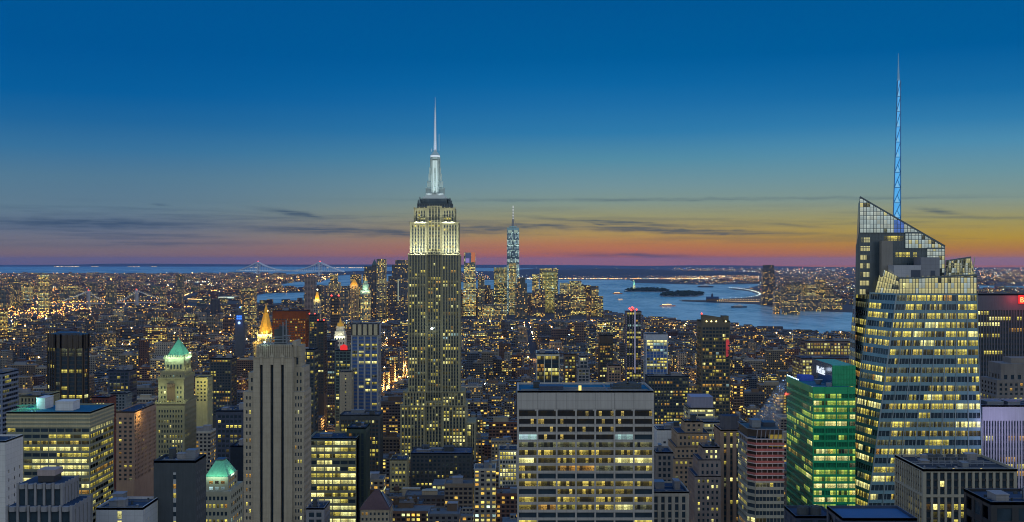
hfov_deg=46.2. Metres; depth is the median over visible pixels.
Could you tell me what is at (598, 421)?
window
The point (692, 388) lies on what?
city block
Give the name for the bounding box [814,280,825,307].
riverside block
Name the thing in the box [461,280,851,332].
bay water
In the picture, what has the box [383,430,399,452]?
city block
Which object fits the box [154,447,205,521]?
dark slab
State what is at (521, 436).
window
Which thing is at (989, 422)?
window glass
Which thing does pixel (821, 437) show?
window glass
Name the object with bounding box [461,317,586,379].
avenue road
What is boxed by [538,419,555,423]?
window
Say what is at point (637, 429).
window
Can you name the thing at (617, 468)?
window
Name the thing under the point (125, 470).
window glass
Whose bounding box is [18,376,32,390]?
city block
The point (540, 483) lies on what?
window
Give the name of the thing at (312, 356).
narrow office tower
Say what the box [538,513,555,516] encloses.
window
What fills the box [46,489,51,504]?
window
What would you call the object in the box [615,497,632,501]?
window
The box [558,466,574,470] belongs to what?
window
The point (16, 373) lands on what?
window glass
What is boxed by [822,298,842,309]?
riverside block
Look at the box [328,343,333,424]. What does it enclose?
window glass
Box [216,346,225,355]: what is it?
city block
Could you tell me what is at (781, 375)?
city block
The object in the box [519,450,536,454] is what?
window
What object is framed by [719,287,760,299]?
causeway
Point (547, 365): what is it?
ribbed office block
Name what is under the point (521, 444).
window
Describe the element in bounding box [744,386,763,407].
city block
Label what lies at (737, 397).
city block
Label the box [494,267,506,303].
office tower
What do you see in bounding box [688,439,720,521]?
stepped brick tower
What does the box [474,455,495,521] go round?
city block
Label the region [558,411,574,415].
window
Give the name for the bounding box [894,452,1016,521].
pier front building
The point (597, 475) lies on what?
window
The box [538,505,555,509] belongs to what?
window
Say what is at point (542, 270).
office tower
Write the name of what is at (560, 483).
window
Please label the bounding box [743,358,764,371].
city block
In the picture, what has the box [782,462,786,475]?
city block
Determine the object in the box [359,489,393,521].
gabled building
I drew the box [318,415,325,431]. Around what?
city block
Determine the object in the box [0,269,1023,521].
city blocks
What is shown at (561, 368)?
city block
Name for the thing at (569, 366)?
yellow lit tower
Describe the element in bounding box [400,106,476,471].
skyscraper
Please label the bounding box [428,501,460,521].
city block
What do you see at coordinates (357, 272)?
headland hills
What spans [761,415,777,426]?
city block
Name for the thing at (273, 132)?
sky
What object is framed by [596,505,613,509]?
window
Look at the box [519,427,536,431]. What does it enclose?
window
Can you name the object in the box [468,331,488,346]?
city block
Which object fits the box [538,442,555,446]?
window
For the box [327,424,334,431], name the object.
city block
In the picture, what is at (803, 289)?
riverside block
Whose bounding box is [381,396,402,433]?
city block
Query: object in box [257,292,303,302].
river water
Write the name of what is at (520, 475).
window
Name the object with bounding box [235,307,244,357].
clock tower
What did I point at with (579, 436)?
window
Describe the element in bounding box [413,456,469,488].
window glass
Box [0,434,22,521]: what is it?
windowless block
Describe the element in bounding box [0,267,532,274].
ocean water
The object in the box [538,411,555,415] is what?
window
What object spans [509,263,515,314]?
office tower
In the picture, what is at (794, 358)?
window glass
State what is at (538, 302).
office tower
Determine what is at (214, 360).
window glass
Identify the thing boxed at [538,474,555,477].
window
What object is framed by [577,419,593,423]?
window
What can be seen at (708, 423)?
long band block
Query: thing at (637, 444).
window
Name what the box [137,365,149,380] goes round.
city block
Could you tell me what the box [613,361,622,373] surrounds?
city block
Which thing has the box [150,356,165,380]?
city block
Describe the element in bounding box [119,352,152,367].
city block
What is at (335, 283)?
office tower
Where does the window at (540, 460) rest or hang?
in the office slab
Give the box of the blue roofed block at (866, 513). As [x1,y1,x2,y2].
[827,505,916,521]
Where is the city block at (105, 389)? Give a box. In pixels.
[99,386,107,393]
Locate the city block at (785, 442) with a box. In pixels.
[782,431,786,461]
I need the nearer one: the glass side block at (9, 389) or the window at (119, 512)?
the window at (119, 512)
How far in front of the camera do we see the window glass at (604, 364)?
1800.48 m
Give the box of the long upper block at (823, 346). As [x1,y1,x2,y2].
[800,338,850,354]
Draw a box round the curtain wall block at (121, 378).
[108,365,136,404]
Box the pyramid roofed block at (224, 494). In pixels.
[206,457,242,521]
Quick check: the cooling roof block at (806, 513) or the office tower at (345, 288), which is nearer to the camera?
the cooling roof block at (806, 513)
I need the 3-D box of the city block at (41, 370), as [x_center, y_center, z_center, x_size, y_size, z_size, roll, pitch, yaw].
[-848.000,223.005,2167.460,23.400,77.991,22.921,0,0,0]
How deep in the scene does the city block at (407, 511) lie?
940.00 m
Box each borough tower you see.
[0,286,9,309]
[7,277,13,306]
[14,278,19,300]
[21,283,32,302]
[38,275,48,311]
[49,279,51,304]
[63,290,69,302]
[64,286,77,301]
[90,284,97,306]
[105,284,116,309]
[160,290,166,309]
[176,274,184,305]
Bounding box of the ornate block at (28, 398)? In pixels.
[19,391,59,407]
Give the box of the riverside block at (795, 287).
[791,282,800,295]
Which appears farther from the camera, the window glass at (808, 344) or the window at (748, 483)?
the window glass at (808, 344)
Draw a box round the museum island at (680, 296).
[659,294,701,296]
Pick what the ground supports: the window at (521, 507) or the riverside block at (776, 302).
the riverside block at (776, 302)
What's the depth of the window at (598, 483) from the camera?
600.88 m
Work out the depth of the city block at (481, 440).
1351.50 m
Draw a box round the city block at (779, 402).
[771,390,786,420]
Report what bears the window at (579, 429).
in the office slab
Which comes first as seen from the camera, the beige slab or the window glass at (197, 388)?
the window glass at (197, 388)
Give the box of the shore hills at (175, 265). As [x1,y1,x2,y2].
[0,264,804,266]
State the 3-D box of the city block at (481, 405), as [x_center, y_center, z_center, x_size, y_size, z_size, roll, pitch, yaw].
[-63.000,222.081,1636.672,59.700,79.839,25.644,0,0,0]
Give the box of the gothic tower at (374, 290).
[372,259,376,319]
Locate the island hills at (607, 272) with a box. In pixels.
[476,268,819,275]
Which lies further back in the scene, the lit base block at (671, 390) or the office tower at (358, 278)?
the office tower at (358, 278)
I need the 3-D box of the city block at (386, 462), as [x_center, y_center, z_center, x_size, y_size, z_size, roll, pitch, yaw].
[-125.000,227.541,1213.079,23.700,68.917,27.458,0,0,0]
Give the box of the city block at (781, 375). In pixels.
[776,368,791,381]
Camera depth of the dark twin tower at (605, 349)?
1800.10 m
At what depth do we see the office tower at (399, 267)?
5600.00 m
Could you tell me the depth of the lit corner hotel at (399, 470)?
1100.10 m
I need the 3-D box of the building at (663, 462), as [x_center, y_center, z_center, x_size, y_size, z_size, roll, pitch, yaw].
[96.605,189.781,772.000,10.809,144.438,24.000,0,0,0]
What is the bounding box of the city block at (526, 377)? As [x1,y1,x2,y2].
[521,373,530,381]
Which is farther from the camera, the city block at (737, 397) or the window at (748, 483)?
the city block at (737, 397)
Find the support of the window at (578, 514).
in the office slab
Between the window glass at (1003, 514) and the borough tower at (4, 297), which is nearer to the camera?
the window glass at (1003, 514)
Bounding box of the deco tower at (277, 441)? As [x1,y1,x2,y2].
[243,320,310,521]
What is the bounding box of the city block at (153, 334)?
[143,325,166,343]
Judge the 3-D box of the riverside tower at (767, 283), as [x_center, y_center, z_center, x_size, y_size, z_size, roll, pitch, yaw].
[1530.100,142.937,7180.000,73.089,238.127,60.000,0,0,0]
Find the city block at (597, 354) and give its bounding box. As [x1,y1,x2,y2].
[596,346,597,361]
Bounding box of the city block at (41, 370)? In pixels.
[35,363,46,384]
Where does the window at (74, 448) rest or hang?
in the office block at (73, 437)
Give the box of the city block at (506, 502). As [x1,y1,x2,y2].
[496,487,516,521]
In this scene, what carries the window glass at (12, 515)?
in the stepped tower top at (48, 494)
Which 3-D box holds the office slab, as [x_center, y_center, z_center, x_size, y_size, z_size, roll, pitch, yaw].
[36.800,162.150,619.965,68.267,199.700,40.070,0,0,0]
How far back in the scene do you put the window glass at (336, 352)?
1500.32 m
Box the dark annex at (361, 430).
[347,422,369,521]
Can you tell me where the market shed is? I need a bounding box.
[218,296,236,298]
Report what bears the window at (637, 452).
in the office slab
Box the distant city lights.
[0,266,1023,317]
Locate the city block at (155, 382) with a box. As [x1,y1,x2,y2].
[147,376,159,385]
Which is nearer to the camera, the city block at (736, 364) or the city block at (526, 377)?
the city block at (526, 377)
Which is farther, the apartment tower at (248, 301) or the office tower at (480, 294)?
the office tower at (480, 294)
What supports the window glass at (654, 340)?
in the white topped tower at (655, 352)
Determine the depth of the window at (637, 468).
600.88 m
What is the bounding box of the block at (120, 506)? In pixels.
[96,491,157,521]
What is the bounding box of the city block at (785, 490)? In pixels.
[782,476,786,505]
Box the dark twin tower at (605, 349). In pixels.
[598,332,612,381]
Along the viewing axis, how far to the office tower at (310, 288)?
5200.00 m
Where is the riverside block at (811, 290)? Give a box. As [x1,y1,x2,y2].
[807,285,815,295]
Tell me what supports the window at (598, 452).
in the office slab
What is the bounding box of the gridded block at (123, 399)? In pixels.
[108,391,131,410]
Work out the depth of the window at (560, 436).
600.88 m
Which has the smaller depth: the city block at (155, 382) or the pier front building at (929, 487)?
the pier front building at (929, 487)
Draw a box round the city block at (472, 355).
[465,350,479,375]
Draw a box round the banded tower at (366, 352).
[351,321,380,410]
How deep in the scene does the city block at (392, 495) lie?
1060.32 m
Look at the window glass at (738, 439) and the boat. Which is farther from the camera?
the boat
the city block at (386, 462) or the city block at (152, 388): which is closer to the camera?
the city block at (386, 462)
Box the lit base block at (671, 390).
[645,372,688,423]
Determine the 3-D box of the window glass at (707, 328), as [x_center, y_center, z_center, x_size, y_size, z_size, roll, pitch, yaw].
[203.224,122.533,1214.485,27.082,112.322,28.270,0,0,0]
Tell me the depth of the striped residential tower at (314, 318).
1750.10 m
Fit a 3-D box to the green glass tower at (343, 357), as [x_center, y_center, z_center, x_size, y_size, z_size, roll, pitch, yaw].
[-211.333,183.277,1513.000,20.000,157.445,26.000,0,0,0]
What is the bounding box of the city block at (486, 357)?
[481,350,492,366]
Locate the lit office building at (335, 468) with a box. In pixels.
[311,432,358,521]
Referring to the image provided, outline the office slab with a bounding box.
[517,380,653,521]
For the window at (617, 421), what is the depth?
600.88 m
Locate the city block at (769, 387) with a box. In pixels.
[757,381,786,399]
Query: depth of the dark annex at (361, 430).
815.30 m
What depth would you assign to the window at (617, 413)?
600.88 m
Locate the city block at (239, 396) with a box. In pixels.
[237,390,245,403]
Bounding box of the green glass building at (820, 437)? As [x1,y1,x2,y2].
[785,358,855,508]
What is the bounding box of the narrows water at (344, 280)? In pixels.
[282,274,391,287]
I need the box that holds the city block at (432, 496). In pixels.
[405,488,443,506]
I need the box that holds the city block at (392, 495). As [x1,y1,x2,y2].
[386,485,419,499]
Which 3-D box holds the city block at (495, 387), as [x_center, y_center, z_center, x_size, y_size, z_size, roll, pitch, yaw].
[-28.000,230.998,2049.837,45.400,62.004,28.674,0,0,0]
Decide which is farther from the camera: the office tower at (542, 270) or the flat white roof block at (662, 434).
the office tower at (542, 270)
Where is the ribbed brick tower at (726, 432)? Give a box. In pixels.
[714,414,738,521]
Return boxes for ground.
[0,265,1023,377]
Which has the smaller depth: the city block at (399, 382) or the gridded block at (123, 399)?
the gridded block at (123, 399)
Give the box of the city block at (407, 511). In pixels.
[393,496,435,521]
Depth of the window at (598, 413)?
600.88 m
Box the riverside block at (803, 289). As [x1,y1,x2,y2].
[801,284,808,295]
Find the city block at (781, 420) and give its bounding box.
[775,414,786,430]
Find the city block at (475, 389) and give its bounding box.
[461,380,481,397]
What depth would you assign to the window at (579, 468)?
600.88 m
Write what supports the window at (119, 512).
in the block at (120, 506)
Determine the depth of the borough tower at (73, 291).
7588.57 m
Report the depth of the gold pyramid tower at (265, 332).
1955.27 m
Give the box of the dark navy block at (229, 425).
[216,400,242,461]
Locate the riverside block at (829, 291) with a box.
[825,285,833,297]
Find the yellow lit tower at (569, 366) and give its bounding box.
[563,352,575,381]
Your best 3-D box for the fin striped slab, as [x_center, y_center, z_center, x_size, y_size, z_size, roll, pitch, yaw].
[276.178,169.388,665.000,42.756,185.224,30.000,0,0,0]
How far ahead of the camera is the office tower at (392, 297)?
5000.00 m
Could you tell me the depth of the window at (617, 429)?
600.88 m
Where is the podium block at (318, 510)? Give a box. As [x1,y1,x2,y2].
[306,496,329,521]
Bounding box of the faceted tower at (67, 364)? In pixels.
[47,331,89,402]
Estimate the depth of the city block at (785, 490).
898.31 m
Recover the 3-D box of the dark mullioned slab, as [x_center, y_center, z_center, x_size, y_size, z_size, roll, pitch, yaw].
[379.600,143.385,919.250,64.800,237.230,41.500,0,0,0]
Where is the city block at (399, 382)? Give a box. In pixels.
[394,379,407,388]
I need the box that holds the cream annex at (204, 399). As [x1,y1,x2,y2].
[195,375,212,427]
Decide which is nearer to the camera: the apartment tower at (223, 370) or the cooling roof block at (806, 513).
the cooling roof block at (806, 513)
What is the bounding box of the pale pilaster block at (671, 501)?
[654,478,688,521]
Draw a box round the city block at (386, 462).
[383,452,400,491]
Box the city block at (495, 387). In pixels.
[482,378,508,401]
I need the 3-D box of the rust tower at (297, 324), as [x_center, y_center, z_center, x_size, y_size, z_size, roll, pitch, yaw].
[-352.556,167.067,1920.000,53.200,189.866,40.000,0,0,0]
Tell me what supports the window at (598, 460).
in the office slab
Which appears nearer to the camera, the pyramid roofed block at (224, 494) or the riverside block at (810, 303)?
the pyramid roofed block at (224, 494)
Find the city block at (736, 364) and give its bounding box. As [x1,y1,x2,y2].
[730,356,742,374]
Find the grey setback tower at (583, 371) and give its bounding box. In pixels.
[577,353,589,381]
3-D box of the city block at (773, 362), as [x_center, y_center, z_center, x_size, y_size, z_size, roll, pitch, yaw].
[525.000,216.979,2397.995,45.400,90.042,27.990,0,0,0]
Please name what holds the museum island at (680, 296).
on the bay water at (647, 304)
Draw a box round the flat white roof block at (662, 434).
[654,420,680,445]
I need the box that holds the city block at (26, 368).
[5,362,41,375]
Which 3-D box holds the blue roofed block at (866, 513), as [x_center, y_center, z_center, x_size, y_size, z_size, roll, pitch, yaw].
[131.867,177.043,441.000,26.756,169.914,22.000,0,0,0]
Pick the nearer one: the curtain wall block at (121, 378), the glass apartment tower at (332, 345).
the curtain wall block at (121, 378)
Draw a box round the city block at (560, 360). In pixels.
[559,356,562,366]
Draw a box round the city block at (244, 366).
[237,356,253,377]
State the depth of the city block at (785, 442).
1127.00 m
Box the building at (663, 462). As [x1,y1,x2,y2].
[654,443,672,480]
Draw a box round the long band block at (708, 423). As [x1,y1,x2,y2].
[699,415,746,440]
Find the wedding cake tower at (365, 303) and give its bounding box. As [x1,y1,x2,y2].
[361,275,370,319]
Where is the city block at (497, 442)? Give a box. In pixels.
[488,436,511,463]
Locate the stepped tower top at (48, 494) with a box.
[6,466,92,521]
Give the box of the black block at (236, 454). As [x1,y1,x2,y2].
[230,438,242,480]
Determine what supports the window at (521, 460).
in the office slab
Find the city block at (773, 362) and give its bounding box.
[762,347,787,374]
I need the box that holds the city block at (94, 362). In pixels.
[89,352,100,373]
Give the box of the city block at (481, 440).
[477,433,488,462]
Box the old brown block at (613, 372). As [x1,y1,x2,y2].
[607,362,620,381]
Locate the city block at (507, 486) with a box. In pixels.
[504,485,516,487]
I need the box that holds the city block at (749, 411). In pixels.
[743,405,759,421]
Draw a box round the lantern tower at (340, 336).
[334,318,346,348]
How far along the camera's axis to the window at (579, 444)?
600.88 m
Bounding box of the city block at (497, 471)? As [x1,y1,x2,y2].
[491,459,498,487]
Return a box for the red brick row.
[92,391,115,489]
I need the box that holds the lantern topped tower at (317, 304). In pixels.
[314,289,320,319]
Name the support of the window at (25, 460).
in the office block at (73, 437)
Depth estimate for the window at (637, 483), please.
600.88 m
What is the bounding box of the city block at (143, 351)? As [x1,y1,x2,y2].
[139,338,148,365]
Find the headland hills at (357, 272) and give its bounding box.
[315,271,391,273]
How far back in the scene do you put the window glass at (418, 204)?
1290.84 m
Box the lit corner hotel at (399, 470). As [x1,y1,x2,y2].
[390,455,408,491]
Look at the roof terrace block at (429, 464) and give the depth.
1180.10 m
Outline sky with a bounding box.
[0,0,1023,266]
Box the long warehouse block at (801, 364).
[792,355,848,377]
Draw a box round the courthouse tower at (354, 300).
[350,278,358,320]
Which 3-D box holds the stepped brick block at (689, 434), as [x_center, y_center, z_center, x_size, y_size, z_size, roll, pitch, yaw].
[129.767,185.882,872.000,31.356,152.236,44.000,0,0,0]
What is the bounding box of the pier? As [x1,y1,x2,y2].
[682,299,760,301]
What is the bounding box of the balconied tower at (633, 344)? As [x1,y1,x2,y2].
[625,306,641,381]
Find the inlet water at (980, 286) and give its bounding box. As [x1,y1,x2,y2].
[979,285,1023,288]
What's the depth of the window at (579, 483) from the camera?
600.88 m
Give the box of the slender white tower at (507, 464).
[499,443,516,487]
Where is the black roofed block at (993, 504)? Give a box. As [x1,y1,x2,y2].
[964,486,1023,521]
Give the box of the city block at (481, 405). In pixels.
[467,398,487,417]
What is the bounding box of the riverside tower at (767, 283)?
[761,265,774,304]
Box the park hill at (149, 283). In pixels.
[82,282,234,286]
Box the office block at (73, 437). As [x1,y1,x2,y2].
[6,395,113,521]
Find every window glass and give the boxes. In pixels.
[0,373,17,430]
[9,511,69,521]
[16,421,112,521]
[119,412,150,479]
[161,365,188,452]
[197,388,205,400]
[214,360,234,415]
[218,420,236,456]
[274,319,304,343]
[310,317,315,345]
[318,324,324,393]
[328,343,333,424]
[330,519,354,521]
[336,352,349,425]
[345,421,377,470]
[353,434,363,521]
[402,204,473,471]
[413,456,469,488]
[519,520,651,521]
[600,346,611,380]
[627,313,640,380]
[654,340,666,373]
[654,519,684,521]
[655,379,687,423]
[676,450,696,477]
[703,327,728,416]
[738,439,739,521]
[787,383,854,508]
[788,518,826,521]
[794,358,848,373]
[802,344,849,354]
[849,199,980,504]
[926,520,963,521]
[967,497,1023,521]
[978,311,1023,375]
[989,422,1022,487]
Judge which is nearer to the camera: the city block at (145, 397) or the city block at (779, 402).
the city block at (145, 397)
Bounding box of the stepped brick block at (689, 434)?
[668,414,708,488]
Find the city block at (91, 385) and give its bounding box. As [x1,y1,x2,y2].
[89,374,93,402]
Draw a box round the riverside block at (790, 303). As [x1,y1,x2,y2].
[782,294,799,313]
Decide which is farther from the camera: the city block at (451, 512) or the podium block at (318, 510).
the city block at (451, 512)
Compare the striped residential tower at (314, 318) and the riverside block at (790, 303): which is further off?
the riverside block at (790, 303)
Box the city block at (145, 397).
[137,394,157,402]
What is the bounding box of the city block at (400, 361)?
[398,347,403,377]
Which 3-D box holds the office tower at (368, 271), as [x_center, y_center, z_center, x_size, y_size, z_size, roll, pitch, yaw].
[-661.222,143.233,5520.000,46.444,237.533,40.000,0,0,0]
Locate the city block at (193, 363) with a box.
[189,351,196,371]
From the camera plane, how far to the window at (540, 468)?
600.88 m
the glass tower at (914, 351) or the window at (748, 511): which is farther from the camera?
the glass tower at (914, 351)
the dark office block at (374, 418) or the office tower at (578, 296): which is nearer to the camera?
the dark office block at (374, 418)
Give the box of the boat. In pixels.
[731,304,746,307]
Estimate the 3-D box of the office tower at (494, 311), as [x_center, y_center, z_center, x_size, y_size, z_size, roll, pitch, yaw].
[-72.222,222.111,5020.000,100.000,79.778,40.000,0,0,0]
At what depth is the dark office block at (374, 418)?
1150.30 m
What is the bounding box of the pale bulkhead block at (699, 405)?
[683,394,714,416]
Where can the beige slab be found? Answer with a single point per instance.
(346, 390)
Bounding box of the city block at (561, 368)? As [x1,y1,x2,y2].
[560,364,577,375]
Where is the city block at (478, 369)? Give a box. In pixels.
[471,360,485,378]
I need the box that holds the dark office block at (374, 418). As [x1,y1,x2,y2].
[340,409,382,473]
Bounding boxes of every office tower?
[305,277,316,313]
[306,347,317,434]
[320,285,331,318]
[329,275,340,289]
[330,290,348,320]
[331,295,340,338]
[341,287,349,319]
[350,274,361,316]
[363,266,371,317]
[377,259,386,319]
[388,276,400,320]
[392,260,407,277]
[397,278,407,320]
[478,276,483,318]
[483,304,506,319]
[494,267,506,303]
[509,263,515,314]
[515,277,526,318]
[532,274,538,288]
[532,289,544,316]
[540,268,557,293]
[543,272,556,312]
[554,294,570,318]
[560,283,568,293]
[565,281,585,314]
[592,289,597,316]
[597,296,602,316]
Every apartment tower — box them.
[210,354,236,427]
[239,287,256,329]
[327,339,337,425]
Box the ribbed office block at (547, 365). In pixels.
[536,349,558,381]
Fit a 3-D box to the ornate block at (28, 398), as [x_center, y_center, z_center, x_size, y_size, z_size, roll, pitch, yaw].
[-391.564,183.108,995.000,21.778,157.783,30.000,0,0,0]
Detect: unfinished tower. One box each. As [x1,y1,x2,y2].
[463,252,475,315]
[738,418,784,521]
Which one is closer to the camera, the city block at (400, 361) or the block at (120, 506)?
the block at (120, 506)
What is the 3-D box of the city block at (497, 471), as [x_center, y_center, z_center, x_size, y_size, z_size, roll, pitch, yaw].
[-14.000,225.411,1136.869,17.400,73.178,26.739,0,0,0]
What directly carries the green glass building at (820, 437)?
on the ground
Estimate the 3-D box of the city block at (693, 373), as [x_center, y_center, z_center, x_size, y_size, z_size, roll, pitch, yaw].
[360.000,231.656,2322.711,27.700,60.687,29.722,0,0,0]
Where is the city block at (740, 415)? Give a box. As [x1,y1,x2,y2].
[735,412,744,420]
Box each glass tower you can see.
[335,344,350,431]
[697,313,729,416]
[849,53,981,504]
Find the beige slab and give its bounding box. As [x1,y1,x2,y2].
[340,368,353,413]
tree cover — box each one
[625,287,669,291]
[660,290,703,295]
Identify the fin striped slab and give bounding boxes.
[981,399,1023,487]
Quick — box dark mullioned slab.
[977,293,1023,375]
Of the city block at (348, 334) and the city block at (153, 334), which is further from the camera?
the city block at (153, 334)
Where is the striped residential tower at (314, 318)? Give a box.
[309,313,319,346]
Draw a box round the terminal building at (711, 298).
[706,293,718,300]
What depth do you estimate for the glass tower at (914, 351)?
640.00 m
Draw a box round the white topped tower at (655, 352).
[643,331,667,381]
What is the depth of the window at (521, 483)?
600.88 m
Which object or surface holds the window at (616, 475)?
in the office slab
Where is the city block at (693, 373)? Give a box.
[690,366,696,383]
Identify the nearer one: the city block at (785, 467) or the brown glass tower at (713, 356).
the city block at (785, 467)
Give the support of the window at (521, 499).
in the office slab
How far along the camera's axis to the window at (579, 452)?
600.88 m
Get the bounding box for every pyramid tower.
[155,337,196,458]
[254,306,272,356]
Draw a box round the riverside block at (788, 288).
[785,284,790,293]
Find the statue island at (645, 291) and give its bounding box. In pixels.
[627,290,665,291]
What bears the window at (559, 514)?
in the office slab
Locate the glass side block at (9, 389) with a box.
[0,368,18,433]
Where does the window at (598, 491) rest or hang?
in the office slab
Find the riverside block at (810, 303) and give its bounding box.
[800,296,820,310]
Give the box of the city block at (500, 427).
[484,417,516,459]
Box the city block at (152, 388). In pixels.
[137,382,157,395]
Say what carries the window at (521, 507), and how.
in the office slab
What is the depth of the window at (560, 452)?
600.88 m
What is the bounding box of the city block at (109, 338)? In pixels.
[104,331,115,348]
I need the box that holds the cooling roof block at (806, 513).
[784,505,826,521]
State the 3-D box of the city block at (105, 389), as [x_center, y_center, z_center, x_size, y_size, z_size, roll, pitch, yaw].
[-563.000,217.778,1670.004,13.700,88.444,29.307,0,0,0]
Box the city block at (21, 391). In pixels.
[18,388,32,396]
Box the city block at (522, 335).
[517,325,527,347]
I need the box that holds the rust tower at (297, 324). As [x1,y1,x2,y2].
[273,308,309,346]
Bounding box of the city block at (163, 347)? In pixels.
[153,340,173,357]
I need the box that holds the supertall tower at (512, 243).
[507,213,518,313]
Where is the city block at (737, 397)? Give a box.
[730,380,743,414]
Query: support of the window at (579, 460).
in the office slab
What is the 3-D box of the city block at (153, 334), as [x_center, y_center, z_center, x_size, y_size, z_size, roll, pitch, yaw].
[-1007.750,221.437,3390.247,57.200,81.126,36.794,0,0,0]
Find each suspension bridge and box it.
[52,289,170,309]
[236,261,343,275]
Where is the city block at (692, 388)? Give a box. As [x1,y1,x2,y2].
[689,384,696,393]
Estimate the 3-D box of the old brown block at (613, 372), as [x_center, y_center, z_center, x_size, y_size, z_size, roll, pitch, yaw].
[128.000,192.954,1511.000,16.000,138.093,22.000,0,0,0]
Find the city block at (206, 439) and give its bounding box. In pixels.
[196,425,215,474]
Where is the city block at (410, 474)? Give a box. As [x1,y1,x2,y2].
[409,458,410,486]
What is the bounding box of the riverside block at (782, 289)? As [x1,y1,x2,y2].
[779,286,785,307]
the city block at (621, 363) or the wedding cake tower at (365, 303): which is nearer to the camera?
the city block at (621, 363)
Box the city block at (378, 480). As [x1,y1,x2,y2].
[370,471,385,493]
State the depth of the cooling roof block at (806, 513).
526.05 m
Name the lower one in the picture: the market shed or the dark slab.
the dark slab
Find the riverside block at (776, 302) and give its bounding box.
[773,291,779,313]
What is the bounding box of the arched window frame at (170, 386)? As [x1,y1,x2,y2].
[167,383,174,400]
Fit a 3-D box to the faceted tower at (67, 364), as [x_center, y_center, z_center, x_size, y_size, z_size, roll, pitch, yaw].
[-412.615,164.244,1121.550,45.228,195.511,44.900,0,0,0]
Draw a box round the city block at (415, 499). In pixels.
[399,494,423,503]
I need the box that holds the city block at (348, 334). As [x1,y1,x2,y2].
[346,326,350,341]
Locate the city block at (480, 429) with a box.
[469,414,484,432]
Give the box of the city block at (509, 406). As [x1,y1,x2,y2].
[504,393,513,417]
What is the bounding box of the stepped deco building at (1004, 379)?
[980,356,1023,398]
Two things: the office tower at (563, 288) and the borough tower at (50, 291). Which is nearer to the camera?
the office tower at (563, 288)
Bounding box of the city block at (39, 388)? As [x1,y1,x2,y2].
[33,384,46,390]
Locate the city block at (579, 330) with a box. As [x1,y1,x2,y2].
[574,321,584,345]
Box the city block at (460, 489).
[444,476,473,509]
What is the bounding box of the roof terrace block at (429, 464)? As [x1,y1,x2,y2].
[411,444,472,489]
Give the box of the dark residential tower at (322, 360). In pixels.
[317,319,326,431]
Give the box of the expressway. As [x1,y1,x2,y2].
[170,293,210,302]
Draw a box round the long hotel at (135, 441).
[116,401,155,496]
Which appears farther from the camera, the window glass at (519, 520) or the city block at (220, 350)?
the city block at (220, 350)
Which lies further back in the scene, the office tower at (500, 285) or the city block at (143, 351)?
the office tower at (500, 285)
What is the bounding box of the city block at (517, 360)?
[512,352,521,377]
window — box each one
[19,489,24,504]
[24,428,31,431]
[24,447,31,450]
[24,459,31,462]
[28,489,33,504]
[32,428,39,431]
[32,447,39,450]
[32,453,39,456]
[32,459,39,462]
[37,489,42,504]
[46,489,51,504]
[55,489,59,504]
[73,447,80,450]
[118,511,121,518]
[519,411,536,415]
[519,419,536,423]
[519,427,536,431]
[519,434,536,438]
[519,442,536,446]
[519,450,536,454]
[519,458,536,462]
[519,466,536,470]
[519,474,536,477]
[519,481,536,485]
[519,489,536,493]
[519,497,536,501]
[519,505,536,509]
[519,513,536,516]
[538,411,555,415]
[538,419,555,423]
[538,427,555,431]
[538,434,555,438]
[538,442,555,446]
[538,450,555,454]
[538,458,555,462]
[538,466,555,470]
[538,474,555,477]
[538,481,555,485]
[538,489,555,493]
[538,497,555,501]
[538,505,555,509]
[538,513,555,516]
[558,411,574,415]
[558,419,574,423]
[558,427,574,431]
[558,434,574,438]
[558,442,574,446]
[558,450,574,454]
[558,458,574,462]
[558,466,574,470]
[558,474,574,477]
[558,481,574,485]
[558,489,574,493]
[558,497,574,501]
[558,505,574,509]
[558,513,574,516]
[577,411,593,415]
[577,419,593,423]
[577,427,593,431]
[577,434,593,438]
[577,442,593,446]
[577,450,593,454]
[577,458,593,462]
[577,466,593,470]
[577,474,593,477]
[577,481,593,485]
[577,489,593,493]
[577,497,593,501]
[577,505,593,509]
[577,513,593,516]
[596,411,613,415]
[596,419,613,423]
[596,427,613,431]
[596,434,613,438]
[596,442,613,446]
[596,450,613,454]
[596,458,613,462]
[596,466,613,470]
[596,474,613,477]
[596,481,613,485]
[596,489,613,493]
[596,497,613,501]
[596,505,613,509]
[596,513,613,516]
[615,411,632,415]
[615,419,632,423]
[615,427,632,431]
[615,434,632,438]
[615,442,632,446]
[615,450,632,454]
[615,458,632,462]
[615,466,632,470]
[615,474,632,477]
[615,481,632,485]
[615,489,632,493]
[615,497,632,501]
[615,505,632,509]
[615,513,632,516]
[635,411,651,415]
[635,419,651,423]
[635,427,651,431]
[635,434,651,438]
[635,442,651,446]
[635,450,651,454]
[635,458,651,462]
[635,466,651,470]
[635,474,651,477]
[635,481,651,485]
[635,489,651,493]
[635,497,651,501]
[635,505,651,509]
[635,513,651,516]
[747,481,754,486]
[747,488,754,493]
[747,495,754,500]
[747,502,754,507]
[747,509,754,514]
[747,516,754,521]
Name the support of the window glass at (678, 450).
in the stepped brick block at (689, 434)

